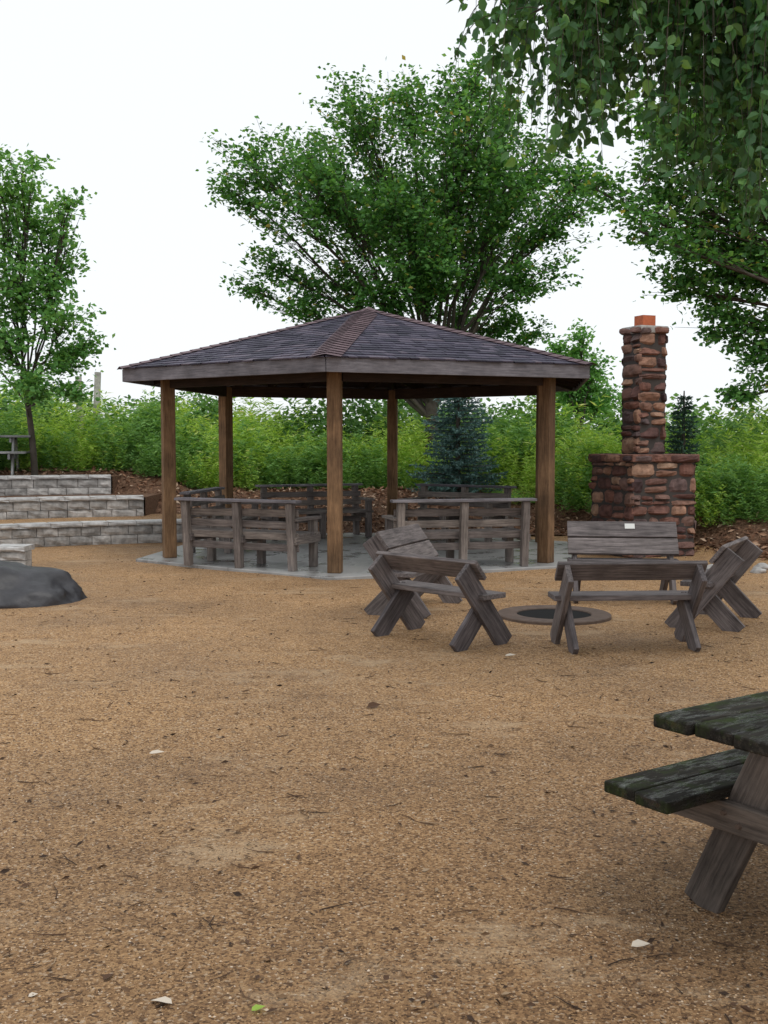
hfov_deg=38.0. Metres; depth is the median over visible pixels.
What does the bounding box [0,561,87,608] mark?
boulder
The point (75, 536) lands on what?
blocks
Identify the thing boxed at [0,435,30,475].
picnic table
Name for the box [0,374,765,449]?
distant trees
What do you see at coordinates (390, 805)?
twigs
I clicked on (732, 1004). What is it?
leaf litter
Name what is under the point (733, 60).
overhanging birch tree
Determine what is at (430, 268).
elm tree
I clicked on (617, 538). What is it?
leopold bench
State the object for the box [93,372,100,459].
wooden post
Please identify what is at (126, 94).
sky
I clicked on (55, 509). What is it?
blocks
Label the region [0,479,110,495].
blocks
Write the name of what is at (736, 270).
linden tree
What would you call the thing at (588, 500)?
grass field
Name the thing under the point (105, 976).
fallen leaf
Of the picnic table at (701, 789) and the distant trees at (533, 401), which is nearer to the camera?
the picnic table at (701, 789)
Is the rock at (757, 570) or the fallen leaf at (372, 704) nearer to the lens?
the fallen leaf at (372, 704)
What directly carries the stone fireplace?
on the ground
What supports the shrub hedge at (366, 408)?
on the ground
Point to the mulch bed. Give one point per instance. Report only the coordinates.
(742, 523)
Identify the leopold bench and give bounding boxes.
[363,523,462,618]
[368,551,511,651]
[548,560,707,653]
[567,521,678,603]
[664,536,762,631]
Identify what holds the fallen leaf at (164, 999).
on the ground
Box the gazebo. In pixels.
[117,307,598,579]
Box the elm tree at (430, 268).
[195,30,617,481]
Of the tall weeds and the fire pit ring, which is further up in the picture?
the tall weeds
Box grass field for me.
[0,463,767,518]
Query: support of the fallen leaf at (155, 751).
on the ground
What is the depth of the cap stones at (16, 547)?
13.90 m
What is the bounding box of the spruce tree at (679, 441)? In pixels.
[664,391,717,498]
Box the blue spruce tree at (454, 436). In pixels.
[405,397,508,498]
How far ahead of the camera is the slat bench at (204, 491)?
16.38 m
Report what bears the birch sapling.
on the grass field
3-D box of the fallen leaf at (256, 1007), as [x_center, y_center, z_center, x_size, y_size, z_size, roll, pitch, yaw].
[-0.352,1.391,3.123,0.036,0.007,0.030,0,4,0]
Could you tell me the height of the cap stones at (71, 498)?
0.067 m
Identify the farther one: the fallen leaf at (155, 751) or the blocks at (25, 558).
the blocks at (25, 558)
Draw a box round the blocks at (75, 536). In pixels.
[0,524,182,546]
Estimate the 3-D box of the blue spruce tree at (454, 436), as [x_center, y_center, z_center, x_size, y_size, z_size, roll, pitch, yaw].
[1.397,-1.770,21.093,1.944,3.224,2.066,-2,4,-33]
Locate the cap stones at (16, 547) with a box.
[0,544,34,551]
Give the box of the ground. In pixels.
[0,535,767,1023]
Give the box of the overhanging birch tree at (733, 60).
[445,0,767,254]
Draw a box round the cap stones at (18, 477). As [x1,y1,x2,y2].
[0,475,110,479]
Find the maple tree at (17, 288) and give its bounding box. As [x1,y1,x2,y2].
[0,144,115,474]
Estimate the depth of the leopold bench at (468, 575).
8.90 m
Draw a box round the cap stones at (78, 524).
[0,519,181,529]
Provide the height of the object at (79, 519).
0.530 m
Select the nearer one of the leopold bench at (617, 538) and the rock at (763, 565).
the leopold bench at (617, 538)
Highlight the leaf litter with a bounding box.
[0,554,767,1023]
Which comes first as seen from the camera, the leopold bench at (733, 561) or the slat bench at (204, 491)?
the leopold bench at (733, 561)
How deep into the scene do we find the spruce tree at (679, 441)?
17.50 m
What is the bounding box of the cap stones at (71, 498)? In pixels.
[0,495,143,501]
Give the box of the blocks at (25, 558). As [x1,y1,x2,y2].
[0,550,31,565]
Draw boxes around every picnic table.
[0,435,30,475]
[604,691,767,913]
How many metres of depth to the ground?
4.92 m
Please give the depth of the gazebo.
14.26 m
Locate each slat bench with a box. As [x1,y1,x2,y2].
[174,497,321,571]
[179,487,260,553]
[255,483,374,538]
[382,498,536,566]
[399,483,516,541]
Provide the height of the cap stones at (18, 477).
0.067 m
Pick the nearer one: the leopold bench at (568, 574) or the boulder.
the leopold bench at (568, 574)
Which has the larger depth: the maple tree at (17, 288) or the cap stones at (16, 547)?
the maple tree at (17, 288)
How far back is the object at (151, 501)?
19.72 m
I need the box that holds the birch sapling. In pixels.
[543,318,622,428]
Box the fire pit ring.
[498,605,611,624]
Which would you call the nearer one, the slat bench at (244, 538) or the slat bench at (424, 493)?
the slat bench at (244, 538)
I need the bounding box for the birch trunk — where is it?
[75,376,83,456]
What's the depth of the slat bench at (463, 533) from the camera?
13.79 m
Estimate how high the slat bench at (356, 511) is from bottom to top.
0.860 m
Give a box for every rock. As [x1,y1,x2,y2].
[750,567,765,572]
[752,563,767,569]
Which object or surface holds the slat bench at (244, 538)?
on the gazebo
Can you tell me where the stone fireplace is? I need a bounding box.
[588,315,699,557]
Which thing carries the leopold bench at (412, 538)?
on the ground
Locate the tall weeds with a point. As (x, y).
(113, 440)
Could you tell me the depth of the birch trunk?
23.85 m
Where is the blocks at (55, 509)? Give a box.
[0,500,143,519]
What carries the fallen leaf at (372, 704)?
on the ground
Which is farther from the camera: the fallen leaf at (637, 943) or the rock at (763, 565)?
the rock at (763, 565)
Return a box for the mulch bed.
[0,470,767,556]
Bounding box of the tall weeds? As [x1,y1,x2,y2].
[0,379,767,526]
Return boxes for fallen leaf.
[103,973,113,979]
[150,750,163,753]
[151,996,171,1003]
[252,1004,263,1010]
[367,702,380,707]
[631,939,649,946]
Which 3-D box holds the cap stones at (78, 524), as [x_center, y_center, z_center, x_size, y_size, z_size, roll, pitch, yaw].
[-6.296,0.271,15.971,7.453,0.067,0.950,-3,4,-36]
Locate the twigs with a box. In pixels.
[0,583,766,1023]
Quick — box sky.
[0,0,767,433]
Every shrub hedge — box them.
[0,365,767,515]
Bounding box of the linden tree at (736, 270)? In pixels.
[558,34,767,410]

